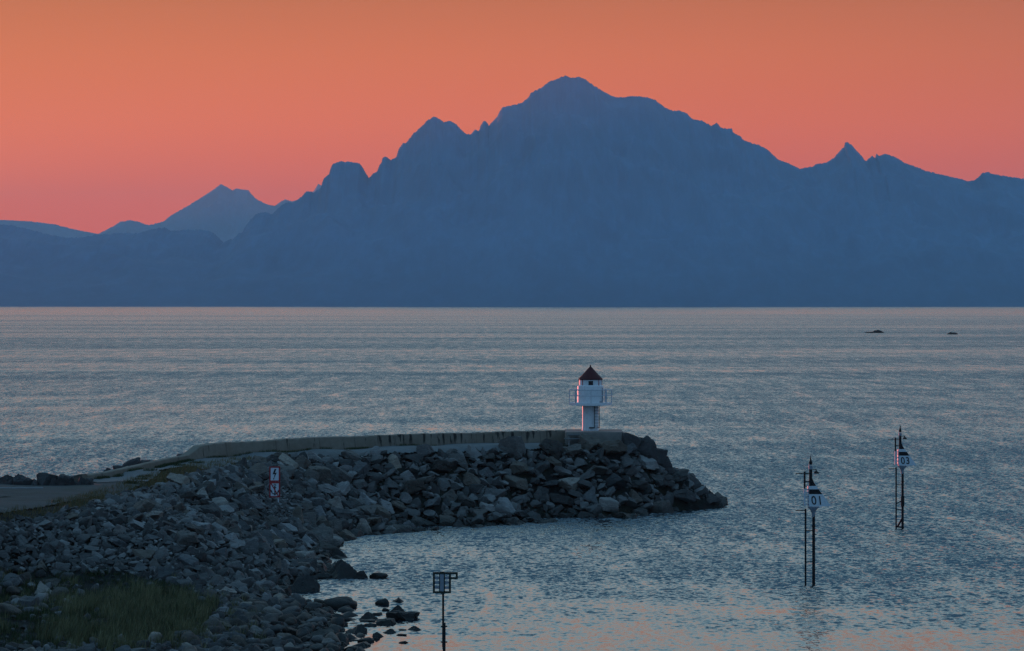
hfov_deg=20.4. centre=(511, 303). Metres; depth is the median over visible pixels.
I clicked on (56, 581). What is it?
boulder
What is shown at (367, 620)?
sea rock
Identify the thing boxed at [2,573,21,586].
boulder
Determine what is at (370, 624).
sea rock
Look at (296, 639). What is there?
beach stone
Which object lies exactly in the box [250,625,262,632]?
beach stone
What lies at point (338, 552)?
sea rock
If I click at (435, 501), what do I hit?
boulder
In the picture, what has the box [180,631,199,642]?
beach stone
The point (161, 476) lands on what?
dry grass
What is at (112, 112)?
sky
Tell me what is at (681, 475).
boulder
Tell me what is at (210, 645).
beach stone
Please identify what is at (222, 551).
boulder
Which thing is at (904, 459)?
channel beacon
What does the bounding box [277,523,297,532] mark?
boulder
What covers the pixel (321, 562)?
boulder
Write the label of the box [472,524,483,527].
boulder
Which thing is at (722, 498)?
boulder
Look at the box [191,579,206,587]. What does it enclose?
boulder
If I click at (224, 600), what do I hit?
beach stone
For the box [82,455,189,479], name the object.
wall
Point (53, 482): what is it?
boulder
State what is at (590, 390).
lighthouse
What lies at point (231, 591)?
boulder
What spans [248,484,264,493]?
boulder
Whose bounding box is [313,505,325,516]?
boulder
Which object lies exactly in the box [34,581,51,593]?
boulder
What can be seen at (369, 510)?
boulder
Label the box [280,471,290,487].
boulder
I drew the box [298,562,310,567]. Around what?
boulder
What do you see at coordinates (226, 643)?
beach stone
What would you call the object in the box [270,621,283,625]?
beach stone
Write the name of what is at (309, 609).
beach stone
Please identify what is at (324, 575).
sea rock
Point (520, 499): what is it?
boulder
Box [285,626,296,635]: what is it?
beach stone
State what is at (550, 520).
boulder
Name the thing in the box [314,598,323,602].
beach stone
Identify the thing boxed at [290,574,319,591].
sea rock
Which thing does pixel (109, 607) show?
tall grass
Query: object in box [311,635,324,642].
beach stone
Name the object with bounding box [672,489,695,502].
boulder
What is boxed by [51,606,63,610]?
beach stone
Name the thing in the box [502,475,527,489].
boulder
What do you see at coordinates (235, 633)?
beach stone
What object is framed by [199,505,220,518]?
boulder
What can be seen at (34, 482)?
boulder
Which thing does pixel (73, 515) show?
boulder
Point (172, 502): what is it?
boulder
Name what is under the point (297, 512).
boulder
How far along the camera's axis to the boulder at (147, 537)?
156.60 m
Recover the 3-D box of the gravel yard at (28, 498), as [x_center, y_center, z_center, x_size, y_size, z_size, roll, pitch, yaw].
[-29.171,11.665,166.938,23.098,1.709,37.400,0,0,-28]
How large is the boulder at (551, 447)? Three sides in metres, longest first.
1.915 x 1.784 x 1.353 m
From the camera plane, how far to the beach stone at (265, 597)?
147.03 m
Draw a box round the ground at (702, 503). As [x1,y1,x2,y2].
[0,443,724,647]
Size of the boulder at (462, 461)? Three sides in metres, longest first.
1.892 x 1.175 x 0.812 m
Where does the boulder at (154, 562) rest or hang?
on the ground at (702, 503)
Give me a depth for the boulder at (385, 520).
199.62 m
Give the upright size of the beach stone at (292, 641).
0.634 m
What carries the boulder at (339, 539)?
on the ground at (702, 503)
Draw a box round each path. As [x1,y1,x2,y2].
[93,461,195,481]
[193,443,540,468]
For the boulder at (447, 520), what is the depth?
204.73 m
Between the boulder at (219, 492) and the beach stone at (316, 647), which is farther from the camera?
the boulder at (219, 492)
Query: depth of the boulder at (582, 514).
212.22 m
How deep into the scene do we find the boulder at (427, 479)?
208.46 m
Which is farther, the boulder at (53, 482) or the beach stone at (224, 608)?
the boulder at (53, 482)
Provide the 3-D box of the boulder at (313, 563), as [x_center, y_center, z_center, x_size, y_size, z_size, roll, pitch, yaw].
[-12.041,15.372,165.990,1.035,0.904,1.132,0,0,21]
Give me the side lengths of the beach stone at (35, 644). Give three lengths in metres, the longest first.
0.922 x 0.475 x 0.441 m
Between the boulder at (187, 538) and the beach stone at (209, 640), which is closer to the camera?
the beach stone at (209, 640)
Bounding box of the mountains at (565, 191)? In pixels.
[0,75,1023,306]
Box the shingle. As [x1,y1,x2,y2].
[0,569,356,650]
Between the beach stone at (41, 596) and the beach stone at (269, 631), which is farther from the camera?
the beach stone at (41, 596)
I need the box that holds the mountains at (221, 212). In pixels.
[0,184,321,242]
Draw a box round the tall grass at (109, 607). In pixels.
[32,576,222,650]
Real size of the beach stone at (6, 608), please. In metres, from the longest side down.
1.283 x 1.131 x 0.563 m
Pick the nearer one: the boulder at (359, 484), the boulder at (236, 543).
the boulder at (236, 543)
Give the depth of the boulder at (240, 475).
188.42 m
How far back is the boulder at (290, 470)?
198.91 m
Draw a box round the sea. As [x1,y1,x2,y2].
[0,307,1023,650]
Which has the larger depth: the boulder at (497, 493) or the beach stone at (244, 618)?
the boulder at (497, 493)
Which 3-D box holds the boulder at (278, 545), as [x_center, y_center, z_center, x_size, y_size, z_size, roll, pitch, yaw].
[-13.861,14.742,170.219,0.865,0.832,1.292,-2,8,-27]
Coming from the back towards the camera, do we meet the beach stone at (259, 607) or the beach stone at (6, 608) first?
the beach stone at (259, 607)
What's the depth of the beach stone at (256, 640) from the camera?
128.94 m
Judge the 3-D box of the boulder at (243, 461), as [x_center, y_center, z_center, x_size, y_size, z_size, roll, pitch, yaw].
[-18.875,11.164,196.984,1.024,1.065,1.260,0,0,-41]
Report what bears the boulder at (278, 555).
on the ground at (702, 503)
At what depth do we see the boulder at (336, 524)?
193.07 m
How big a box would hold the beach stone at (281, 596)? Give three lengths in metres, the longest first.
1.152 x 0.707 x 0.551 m
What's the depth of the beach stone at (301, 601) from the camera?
147.71 m
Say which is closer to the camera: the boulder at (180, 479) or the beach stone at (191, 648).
the beach stone at (191, 648)
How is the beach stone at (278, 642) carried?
on the ground at (702, 503)
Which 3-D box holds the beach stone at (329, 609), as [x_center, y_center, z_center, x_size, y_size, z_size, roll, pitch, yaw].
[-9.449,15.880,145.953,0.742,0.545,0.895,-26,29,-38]
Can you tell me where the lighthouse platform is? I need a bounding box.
[565,429,622,444]
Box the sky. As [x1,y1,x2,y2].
[0,0,1023,233]
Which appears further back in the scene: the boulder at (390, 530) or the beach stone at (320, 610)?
the boulder at (390, 530)
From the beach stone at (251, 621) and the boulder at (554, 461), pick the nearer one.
the beach stone at (251, 621)
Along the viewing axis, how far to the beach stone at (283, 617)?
138.88 m
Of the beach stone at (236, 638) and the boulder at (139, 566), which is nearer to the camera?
the beach stone at (236, 638)
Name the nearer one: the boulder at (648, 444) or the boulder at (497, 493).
the boulder at (497, 493)
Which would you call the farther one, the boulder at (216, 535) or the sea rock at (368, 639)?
the boulder at (216, 535)
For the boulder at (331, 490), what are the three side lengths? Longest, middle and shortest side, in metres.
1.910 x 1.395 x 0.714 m
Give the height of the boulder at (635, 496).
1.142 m
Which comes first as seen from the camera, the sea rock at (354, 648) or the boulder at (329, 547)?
the sea rock at (354, 648)
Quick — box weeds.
[94,443,436,483]
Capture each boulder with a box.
[0,474,12,483]
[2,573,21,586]
[12,474,32,484]
[15,535,27,546]
[31,479,37,485]
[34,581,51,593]
[35,561,46,571]
[36,472,57,485]
[38,543,54,555]
[38,578,60,586]
[48,477,56,485]
[57,474,73,485]
[64,512,78,520]
[77,476,85,484]
[85,478,93,484]
[111,538,128,547]
[113,465,122,468]
[113,524,129,533]
[113,559,123,566]
[119,493,134,497]
[122,457,139,466]
[127,513,143,522]
[131,548,154,560]
[132,562,147,571]
[133,498,155,512]
[144,534,158,540]
[145,511,162,519]
[147,557,159,570]
[153,566,174,581]
[166,472,189,486]
[167,498,176,505]
[167,503,185,511]
[176,530,198,546]
[177,554,198,566]
[178,490,197,500]
[182,572,200,580]
[183,475,200,486]
[186,523,204,534]
[189,500,208,505]
[190,521,210,529]
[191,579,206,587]
[196,487,208,497]
[197,480,215,493]
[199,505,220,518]
[204,469,216,474]
[211,531,223,540]
[211,574,225,583]
[212,487,231,500]
[212,497,227,504]
[214,584,228,589]
[216,520,229,528]
[216,547,227,557]
[217,508,230,516]
[217,586,236,595]
[224,532,237,539]
[225,560,241,572]
[227,473,242,482]
[227,539,245,548]
[228,526,239,534]
[229,472,244,479]
[229,522,240,530]
[233,457,248,468]
[233,577,254,586]
[234,482,253,492]
[238,494,263,510]
[238,520,251,531]
[241,532,270,549]
[241,536,258,553]
[242,520,255,530]
[247,470,263,482]
[248,463,267,474]
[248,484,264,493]
[253,584,264,591]
[255,580,275,587]
[259,529,273,544]
[264,516,279,526]
[268,526,292,539]
[271,558,281,567]
[272,452,290,458]
[272,533,281,539]
[273,539,287,546]
[274,553,291,561]
[275,543,287,548]
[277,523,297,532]
[278,453,298,468]
[278,464,295,477]
[279,585,291,595]
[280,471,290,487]
[281,550,296,558]
[291,484,304,494]
[292,506,303,523]
[292,521,303,529]
[294,455,311,468]
[295,551,314,558]
[298,559,316,570]
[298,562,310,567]
[302,534,316,545]
[303,469,319,481]
[307,451,320,459]
[307,465,330,484]
[307,497,325,512]
[309,523,333,539]
[309,546,320,554]
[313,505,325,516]
[316,515,326,521]
[316,520,331,527]
[316,539,340,546]
[317,483,340,496]
[317,560,326,571]
[318,541,338,556]
[328,496,343,508]
[329,466,352,482]
[329,519,341,531]
[331,507,353,518]
[332,555,345,558]
[333,536,343,547]
[336,481,350,495]
[340,529,356,539]
[341,449,361,461]
[341,500,354,508]
[348,496,365,507]
[348,529,363,536]
[352,461,369,478]
[352,479,368,488]
[356,505,376,515]
[356,518,372,534]
[358,492,377,504]
[367,517,380,524]
[370,514,388,524]
[371,503,390,521]
[377,498,394,513]
[381,525,396,533]
[386,524,412,532]
[388,454,401,468]
[391,501,405,510]
[400,470,414,480]
[401,479,425,494]
[402,454,422,463]
[402,520,416,528]
[411,516,437,526]
[413,527,425,530]
[416,444,433,458]
[418,475,434,482]
[424,497,440,507]
[432,459,453,471]
[439,515,455,525]
[441,489,457,501]
[444,509,454,515]
[448,453,467,468]
[458,494,475,507]
[463,472,480,485]
[472,508,487,516]
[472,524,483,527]
[478,467,494,476]
[479,502,494,511]
[482,453,494,461]
[484,488,507,501]
[498,436,525,459]
[498,497,515,512]
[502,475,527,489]
[505,517,524,523]
[509,461,528,473]
[510,494,527,504]
[527,511,542,520]
[539,438,562,458]
[540,518,556,522]
[541,513,550,517]
[543,479,558,486]
[545,457,561,466]
[549,493,573,505]
[558,477,579,490]
[562,444,583,456]
[576,433,600,450]
[577,511,595,517]
[582,486,598,503]
[586,465,607,473]
[599,439,627,453]
[599,497,618,511]
[605,473,627,488]
[612,512,636,517]
[621,432,642,452]
[625,443,636,453]
[629,489,642,502]
[631,480,647,489]
[631,507,648,514]
[637,435,656,457]
[638,454,658,469]
[649,500,674,512]
[650,448,667,463]
[650,473,674,486]
[660,456,674,474]
[668,469,688,481]
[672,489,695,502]
[682,476,701,488]
[686,473,695,479]
[715,492,727,506]
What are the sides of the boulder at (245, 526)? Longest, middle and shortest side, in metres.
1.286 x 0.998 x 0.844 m
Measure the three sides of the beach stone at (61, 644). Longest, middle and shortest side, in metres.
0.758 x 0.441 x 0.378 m
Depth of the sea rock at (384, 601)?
150.74 m
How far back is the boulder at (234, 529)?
163.13 m
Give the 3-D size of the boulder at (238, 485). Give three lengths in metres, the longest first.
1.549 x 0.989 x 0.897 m
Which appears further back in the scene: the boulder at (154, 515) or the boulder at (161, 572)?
the boulder at (154, 515)
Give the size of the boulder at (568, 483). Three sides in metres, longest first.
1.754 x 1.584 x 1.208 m
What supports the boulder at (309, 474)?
on the ground at (702, 503)
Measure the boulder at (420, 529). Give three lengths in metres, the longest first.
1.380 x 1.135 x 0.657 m
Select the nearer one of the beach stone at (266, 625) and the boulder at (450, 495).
the beach stone at (266, 625)
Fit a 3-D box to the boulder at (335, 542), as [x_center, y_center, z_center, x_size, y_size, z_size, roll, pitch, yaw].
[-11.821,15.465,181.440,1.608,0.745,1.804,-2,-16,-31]
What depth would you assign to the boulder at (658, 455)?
220.79 m
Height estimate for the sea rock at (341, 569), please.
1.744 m
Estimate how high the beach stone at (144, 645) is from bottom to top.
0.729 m
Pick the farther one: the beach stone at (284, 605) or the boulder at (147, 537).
the boulder at (147, 537)
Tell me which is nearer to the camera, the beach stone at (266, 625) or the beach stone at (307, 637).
the beach stone at (307, 637)
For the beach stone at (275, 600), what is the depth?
146.21 m
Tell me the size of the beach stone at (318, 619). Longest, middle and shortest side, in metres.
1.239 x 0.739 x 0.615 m
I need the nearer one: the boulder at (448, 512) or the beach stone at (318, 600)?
the beach stone at (318, 600)
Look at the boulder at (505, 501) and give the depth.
208.50 m
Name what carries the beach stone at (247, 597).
on the ground at (702, 503)
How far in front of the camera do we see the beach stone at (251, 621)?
135.94 m
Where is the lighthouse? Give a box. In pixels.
[569,365,611,430]
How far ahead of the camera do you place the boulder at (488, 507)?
206.94 m
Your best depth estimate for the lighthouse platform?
220.25 m
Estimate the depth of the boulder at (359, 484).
204.93 m
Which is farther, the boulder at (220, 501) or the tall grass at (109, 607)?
the boulder at (220, 501)
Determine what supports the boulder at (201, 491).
on the ground at (702, 503)
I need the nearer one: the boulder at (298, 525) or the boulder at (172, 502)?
the boulder at (172, 502)
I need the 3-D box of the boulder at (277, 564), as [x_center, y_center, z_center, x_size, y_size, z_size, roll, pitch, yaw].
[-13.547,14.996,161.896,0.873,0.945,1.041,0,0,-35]
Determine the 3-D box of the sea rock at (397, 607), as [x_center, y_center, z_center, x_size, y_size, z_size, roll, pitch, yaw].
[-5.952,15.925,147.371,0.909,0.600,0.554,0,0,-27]
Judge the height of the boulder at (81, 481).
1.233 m
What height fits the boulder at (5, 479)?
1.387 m
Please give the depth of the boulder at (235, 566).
155.84 m
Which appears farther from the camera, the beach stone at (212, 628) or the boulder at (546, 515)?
the boulder at (546, 515)
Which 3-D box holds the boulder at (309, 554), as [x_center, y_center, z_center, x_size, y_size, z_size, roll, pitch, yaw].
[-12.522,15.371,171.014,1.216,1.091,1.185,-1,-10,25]
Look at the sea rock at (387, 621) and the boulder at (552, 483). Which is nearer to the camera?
the sea rock at (387, 621)
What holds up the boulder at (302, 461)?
on the ground at (702, 503)
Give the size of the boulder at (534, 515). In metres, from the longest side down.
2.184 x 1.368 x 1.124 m
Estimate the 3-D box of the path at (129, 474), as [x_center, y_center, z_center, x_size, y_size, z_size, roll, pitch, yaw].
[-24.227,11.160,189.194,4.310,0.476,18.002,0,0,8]
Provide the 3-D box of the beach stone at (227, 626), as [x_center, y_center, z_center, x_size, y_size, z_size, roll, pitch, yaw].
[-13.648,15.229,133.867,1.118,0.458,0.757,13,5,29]
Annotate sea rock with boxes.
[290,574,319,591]
[315,573,331,578]
[322,596,356,608]
[328,559,356,578]
[331,613,349,620]
[333,549,347,557]
[344,646,357,650]
[352,624,366,633]
[354,571,367,577]
[357,637,373,641]
[358,612,377,619]
[359,619,375,621]
[364,623,376,626]
[369,572,387,578]
[372,612,381,615]
[372,632,383,636]
[375,598,388,604]
[376,618,395,624]
[382,629,395,632]
[386,610,419,620]
[390,605,405,611]
[392,597,403,602]
[408,626,420,630]
[709,490,723,506]
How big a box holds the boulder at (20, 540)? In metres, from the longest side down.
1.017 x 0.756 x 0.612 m
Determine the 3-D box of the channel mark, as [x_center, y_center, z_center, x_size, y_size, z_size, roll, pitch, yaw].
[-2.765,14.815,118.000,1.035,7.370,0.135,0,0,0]
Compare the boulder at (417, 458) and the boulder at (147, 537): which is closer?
the boulder at (147, 537)
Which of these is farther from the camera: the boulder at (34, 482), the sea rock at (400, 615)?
the boulder at (34, 482)
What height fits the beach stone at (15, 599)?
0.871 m
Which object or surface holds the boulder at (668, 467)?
on the ground at (702, 503)
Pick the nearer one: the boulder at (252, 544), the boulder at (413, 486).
the boulder at (252, 544)
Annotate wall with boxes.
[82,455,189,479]
[182,430,565,459]
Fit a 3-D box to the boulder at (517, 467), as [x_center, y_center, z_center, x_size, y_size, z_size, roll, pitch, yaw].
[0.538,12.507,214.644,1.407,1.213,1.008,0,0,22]
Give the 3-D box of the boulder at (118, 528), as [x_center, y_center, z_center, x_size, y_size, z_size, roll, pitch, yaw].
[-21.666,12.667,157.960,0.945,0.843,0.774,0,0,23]
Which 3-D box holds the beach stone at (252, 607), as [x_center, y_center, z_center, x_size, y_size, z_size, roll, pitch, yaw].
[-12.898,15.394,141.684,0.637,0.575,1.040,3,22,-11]
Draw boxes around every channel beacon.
[796,455,830,585]
[888,426,915,528]
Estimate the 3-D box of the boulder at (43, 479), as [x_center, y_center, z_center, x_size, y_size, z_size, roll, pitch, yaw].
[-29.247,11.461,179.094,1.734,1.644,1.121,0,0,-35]
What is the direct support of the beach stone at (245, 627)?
on the ground at (702, 503)
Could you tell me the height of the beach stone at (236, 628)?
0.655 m
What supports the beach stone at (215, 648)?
on the ground at (702, 503)
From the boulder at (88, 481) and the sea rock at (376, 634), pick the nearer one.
the sea rock at (376, 634)
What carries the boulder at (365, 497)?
on the ground at (702, 503)
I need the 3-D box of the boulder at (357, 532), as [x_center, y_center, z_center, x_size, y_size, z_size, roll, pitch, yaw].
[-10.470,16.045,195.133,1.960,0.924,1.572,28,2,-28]
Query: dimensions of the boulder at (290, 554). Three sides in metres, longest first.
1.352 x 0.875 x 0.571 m
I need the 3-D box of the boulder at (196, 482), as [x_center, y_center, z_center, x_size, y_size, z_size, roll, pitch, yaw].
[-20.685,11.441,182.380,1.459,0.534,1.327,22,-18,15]
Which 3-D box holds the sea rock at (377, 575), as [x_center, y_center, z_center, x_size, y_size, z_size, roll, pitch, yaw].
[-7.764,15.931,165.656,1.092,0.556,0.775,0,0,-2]
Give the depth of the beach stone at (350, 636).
135.75 m
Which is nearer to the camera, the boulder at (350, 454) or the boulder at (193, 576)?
the boulder at (193, 576)
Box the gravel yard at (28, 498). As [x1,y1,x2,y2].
[0,481,145,512]
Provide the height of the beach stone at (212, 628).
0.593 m
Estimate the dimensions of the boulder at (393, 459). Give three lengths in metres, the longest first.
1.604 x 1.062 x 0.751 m
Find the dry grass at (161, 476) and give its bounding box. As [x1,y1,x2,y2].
[0,455,252,521]
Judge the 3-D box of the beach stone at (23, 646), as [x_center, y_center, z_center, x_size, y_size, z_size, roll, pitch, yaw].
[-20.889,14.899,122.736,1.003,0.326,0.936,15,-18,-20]
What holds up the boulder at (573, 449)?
on the ground at (702, 503)
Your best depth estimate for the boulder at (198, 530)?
158.82 m
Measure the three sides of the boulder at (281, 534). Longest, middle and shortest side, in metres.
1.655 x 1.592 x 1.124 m
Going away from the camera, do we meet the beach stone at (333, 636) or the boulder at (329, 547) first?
the beach stone at (333, 636)
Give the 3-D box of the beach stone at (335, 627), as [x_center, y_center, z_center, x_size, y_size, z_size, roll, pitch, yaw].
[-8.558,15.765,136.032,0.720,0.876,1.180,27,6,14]
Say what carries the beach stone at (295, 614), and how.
on the ground at (702, 503)
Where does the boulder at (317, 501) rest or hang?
on the ground at (702, 503)
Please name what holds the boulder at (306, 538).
on the ground at (702, 503)
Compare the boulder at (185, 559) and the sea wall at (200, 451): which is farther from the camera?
the sea wall at (200, 451)
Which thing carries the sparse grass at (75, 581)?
on the ground at (702, 503)
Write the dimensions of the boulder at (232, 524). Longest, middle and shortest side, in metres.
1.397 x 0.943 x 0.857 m
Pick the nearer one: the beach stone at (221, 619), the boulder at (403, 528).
the beach stone at (221, 619)
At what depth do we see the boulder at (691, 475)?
222.85 m
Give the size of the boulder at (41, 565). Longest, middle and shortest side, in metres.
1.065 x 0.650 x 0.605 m
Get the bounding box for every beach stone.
[0,581,12,588]
[0,603,21,614]
[5,644,16,650]
[6,586,20,595]
[8,565,22,573]
[10,597,19,604]
[17,595,38,608]
[18,644,32,650]
[23,647,35,650]
[24,607,41,611]
[32,640,40,648]
[35,592,48,602]
[39,603,50,609]
[51,587,68,596]
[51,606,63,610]
[57,641,66,646]
[114,645,130,650]
[133,640,149,647]
[148,631,161,642]
[155,643,172,650]
[163,641,171,646]
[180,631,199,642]
[181,642,192,646]
[182,645,196,650]
[189,639,203,646]
[193,584,201,592]
[194,645,204,650]
[201,617,225,631]
[201,638,212,642]
[206,634,228,641]
[206,642,222,648]
[207,625,220,633]
[209,645,220,650]
[212,616,229,623]
[216,606,229,611]
[219,597,229,604]
[220,621,232,629]
[220,640,231,646]
[223,631,245,639]
[229,606,245,608]
[229,610,243,618]
[229,618,248,627]
[230,608,244,613]
[230,626,241,632]
[231,635,245,642]
[233,641,247,646]
[237,615,248,622]
[238,625,248,633]
[239,593,249,601]
[239,603,250,607]
[239,644,261,650]
[245,631,259,637]
[247,605,258,612]
[248,615,261,622]
[248,638,262,643]
[249,620,258,626]
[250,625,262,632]
[252,601,268,606]
[253,604,265,611]
[261,628,275,637]
[261,637,277,646]
[262,593,271,602]
[262,606,280,613]
[262,622,271,627]
[263,613,277,620]
[269,625,280,634]
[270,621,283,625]
[271,596,279,604]
[272,604,280,610]
[272,639,287,646]
[273,593,285,599]
[274,624,285,632]
[276,633,290,636]
[278,613,294,621]
[279,597,296,602]
[280,601,293,610]
[281,606,299,613]
[281,635,301,643]
[284,617,296,625]
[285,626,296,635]
[286,638,294,644]
[290,601,300,606]
[291,593,302,598]
[292,611,302,616]
[294,644,304,649]
[296,598,306,604]
[296,612,311,620]
[297,622,314,629]
[300,634,311,641]
[302,607,316,612]
[304,602,322,607]
[306,617,326,624]
[308,643,323,650]
[310,628,333,637]
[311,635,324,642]
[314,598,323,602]
[314,613,332,617]
[316,608,327,614]
[321,638,336,646]
[322,606,334,613]
[324,632,341,643]
[325,643,339,650]
[329,624,339,634]
[331,617,344,626]
[336,632,348,643]
[338,606,353,611]
[342,611,357,616]
[345,629,353,633]
[348,633,357,638]
[353,641,370,646]
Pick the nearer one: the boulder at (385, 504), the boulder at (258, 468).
the boulder at (258, 468)
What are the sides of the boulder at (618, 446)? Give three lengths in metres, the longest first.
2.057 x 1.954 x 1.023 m
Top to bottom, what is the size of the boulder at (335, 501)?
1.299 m
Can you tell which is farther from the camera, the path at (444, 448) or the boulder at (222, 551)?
the path at (444, 448)
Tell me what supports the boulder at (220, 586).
on the ground at (702, 503)
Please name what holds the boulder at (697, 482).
on the ground at (702, 503)
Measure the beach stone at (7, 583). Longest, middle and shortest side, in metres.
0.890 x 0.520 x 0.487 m
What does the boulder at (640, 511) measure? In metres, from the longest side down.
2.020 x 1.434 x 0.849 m
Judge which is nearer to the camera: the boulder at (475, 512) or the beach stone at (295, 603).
the beach stone at (295, 603)
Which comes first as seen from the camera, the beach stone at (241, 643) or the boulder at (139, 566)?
the beach stone at (241, 643)
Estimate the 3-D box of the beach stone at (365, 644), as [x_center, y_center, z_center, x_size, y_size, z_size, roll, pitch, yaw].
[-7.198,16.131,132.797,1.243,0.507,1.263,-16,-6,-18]
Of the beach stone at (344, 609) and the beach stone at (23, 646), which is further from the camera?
the beach stone at (344, 609)
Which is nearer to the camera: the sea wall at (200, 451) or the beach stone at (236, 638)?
the beach stone at (236, 638)
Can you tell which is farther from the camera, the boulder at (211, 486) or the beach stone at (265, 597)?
the boulder at (211, 486)
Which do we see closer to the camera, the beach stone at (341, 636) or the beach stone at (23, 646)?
the beach stone at (23, 646)
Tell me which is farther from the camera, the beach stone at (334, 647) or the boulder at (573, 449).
the boulder at (573, 449)
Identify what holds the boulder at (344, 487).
on the ground at (702, 503)
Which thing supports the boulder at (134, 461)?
on the ground at (702, 503)
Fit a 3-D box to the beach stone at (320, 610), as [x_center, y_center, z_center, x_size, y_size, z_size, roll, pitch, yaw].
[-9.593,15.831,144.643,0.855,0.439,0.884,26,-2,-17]
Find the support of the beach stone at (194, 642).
on the ground at (702, 503)
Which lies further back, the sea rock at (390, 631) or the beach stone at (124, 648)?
the sea rock at (390, 631)
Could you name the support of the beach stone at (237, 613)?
on the ground at (702, 503)
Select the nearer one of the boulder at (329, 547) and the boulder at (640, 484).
the boulder at (329, 547)
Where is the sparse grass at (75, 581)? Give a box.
[0,565,268,649]
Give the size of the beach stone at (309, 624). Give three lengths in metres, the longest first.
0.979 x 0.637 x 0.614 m
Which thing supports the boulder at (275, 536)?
on the ground at (702, 503)
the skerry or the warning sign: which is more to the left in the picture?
the warning sign
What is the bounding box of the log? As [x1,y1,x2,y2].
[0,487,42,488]
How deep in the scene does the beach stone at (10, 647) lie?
122.17 m
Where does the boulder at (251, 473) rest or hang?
on the ground at (702, 503)
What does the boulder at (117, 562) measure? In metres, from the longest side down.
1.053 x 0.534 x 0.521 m
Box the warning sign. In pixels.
[263,466,279,501]
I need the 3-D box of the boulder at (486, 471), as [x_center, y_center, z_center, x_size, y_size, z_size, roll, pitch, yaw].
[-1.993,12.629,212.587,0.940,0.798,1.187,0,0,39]
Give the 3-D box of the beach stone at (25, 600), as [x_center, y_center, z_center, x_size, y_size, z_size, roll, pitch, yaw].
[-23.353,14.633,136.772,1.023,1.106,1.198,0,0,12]
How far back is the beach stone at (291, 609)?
142.57 m
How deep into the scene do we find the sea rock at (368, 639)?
134.29 m
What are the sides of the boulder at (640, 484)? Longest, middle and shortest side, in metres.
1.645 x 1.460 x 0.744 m
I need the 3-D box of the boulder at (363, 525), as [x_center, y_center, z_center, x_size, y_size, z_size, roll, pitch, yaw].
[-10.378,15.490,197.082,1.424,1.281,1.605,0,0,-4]
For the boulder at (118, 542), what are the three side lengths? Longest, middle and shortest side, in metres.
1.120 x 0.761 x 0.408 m
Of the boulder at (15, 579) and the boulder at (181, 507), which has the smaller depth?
the boulder at (15, 579)
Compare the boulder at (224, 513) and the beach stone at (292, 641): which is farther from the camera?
the boulder at (224, 513)
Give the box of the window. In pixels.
[588,380,593,385]
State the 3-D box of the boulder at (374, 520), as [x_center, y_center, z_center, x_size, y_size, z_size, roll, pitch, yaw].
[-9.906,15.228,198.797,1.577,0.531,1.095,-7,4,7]
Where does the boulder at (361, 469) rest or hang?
on the ground at (702, 503)
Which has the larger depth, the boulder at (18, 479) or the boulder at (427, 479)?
the boulder at (427, 479)
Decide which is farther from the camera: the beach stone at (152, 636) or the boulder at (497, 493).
the boulder at (497, 493)
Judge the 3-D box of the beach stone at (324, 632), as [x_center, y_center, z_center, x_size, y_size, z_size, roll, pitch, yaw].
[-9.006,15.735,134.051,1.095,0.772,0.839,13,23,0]
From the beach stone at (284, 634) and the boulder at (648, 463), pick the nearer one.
the beach stone at (284, 634)
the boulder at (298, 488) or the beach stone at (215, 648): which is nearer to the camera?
the beach stone at (215, 648)
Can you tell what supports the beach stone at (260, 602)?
on the ground at (702, 503)
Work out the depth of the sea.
360.68 m
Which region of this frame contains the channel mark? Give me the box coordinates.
[433,571,457,650]
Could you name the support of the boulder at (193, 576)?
on the ground at (702, 503)
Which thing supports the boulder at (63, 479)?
on the ground at (702, 503)
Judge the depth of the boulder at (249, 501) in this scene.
180.65 m
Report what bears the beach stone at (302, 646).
on the ground at (702, 503)
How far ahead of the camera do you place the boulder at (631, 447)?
219.29 m
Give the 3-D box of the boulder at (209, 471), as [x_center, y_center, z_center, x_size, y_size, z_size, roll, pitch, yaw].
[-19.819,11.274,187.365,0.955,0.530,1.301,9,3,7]
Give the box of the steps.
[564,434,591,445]
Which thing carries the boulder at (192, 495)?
on the ground at (702, 503)
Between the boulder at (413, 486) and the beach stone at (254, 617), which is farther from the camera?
the boulder at (413, 486)
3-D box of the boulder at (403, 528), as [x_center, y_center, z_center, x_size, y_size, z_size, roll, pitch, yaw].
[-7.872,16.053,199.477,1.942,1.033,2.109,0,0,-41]
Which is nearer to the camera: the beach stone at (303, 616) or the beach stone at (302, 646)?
the beach stone at (302, 646)
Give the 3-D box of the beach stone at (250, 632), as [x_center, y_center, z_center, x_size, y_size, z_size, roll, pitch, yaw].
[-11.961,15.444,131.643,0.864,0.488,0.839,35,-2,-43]
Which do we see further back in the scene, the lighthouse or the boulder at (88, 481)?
the lighthouse
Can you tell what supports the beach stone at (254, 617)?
on the ground at (702, 503)
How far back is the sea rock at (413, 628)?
139.23 m
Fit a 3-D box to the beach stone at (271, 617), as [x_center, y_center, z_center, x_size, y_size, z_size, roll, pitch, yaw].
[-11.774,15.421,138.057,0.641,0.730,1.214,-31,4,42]
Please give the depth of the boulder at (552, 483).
214.26 m
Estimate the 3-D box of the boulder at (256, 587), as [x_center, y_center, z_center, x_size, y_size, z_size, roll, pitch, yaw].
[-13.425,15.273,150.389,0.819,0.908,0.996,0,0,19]
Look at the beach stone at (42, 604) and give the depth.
137.79 m
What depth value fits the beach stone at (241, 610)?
140.30 m

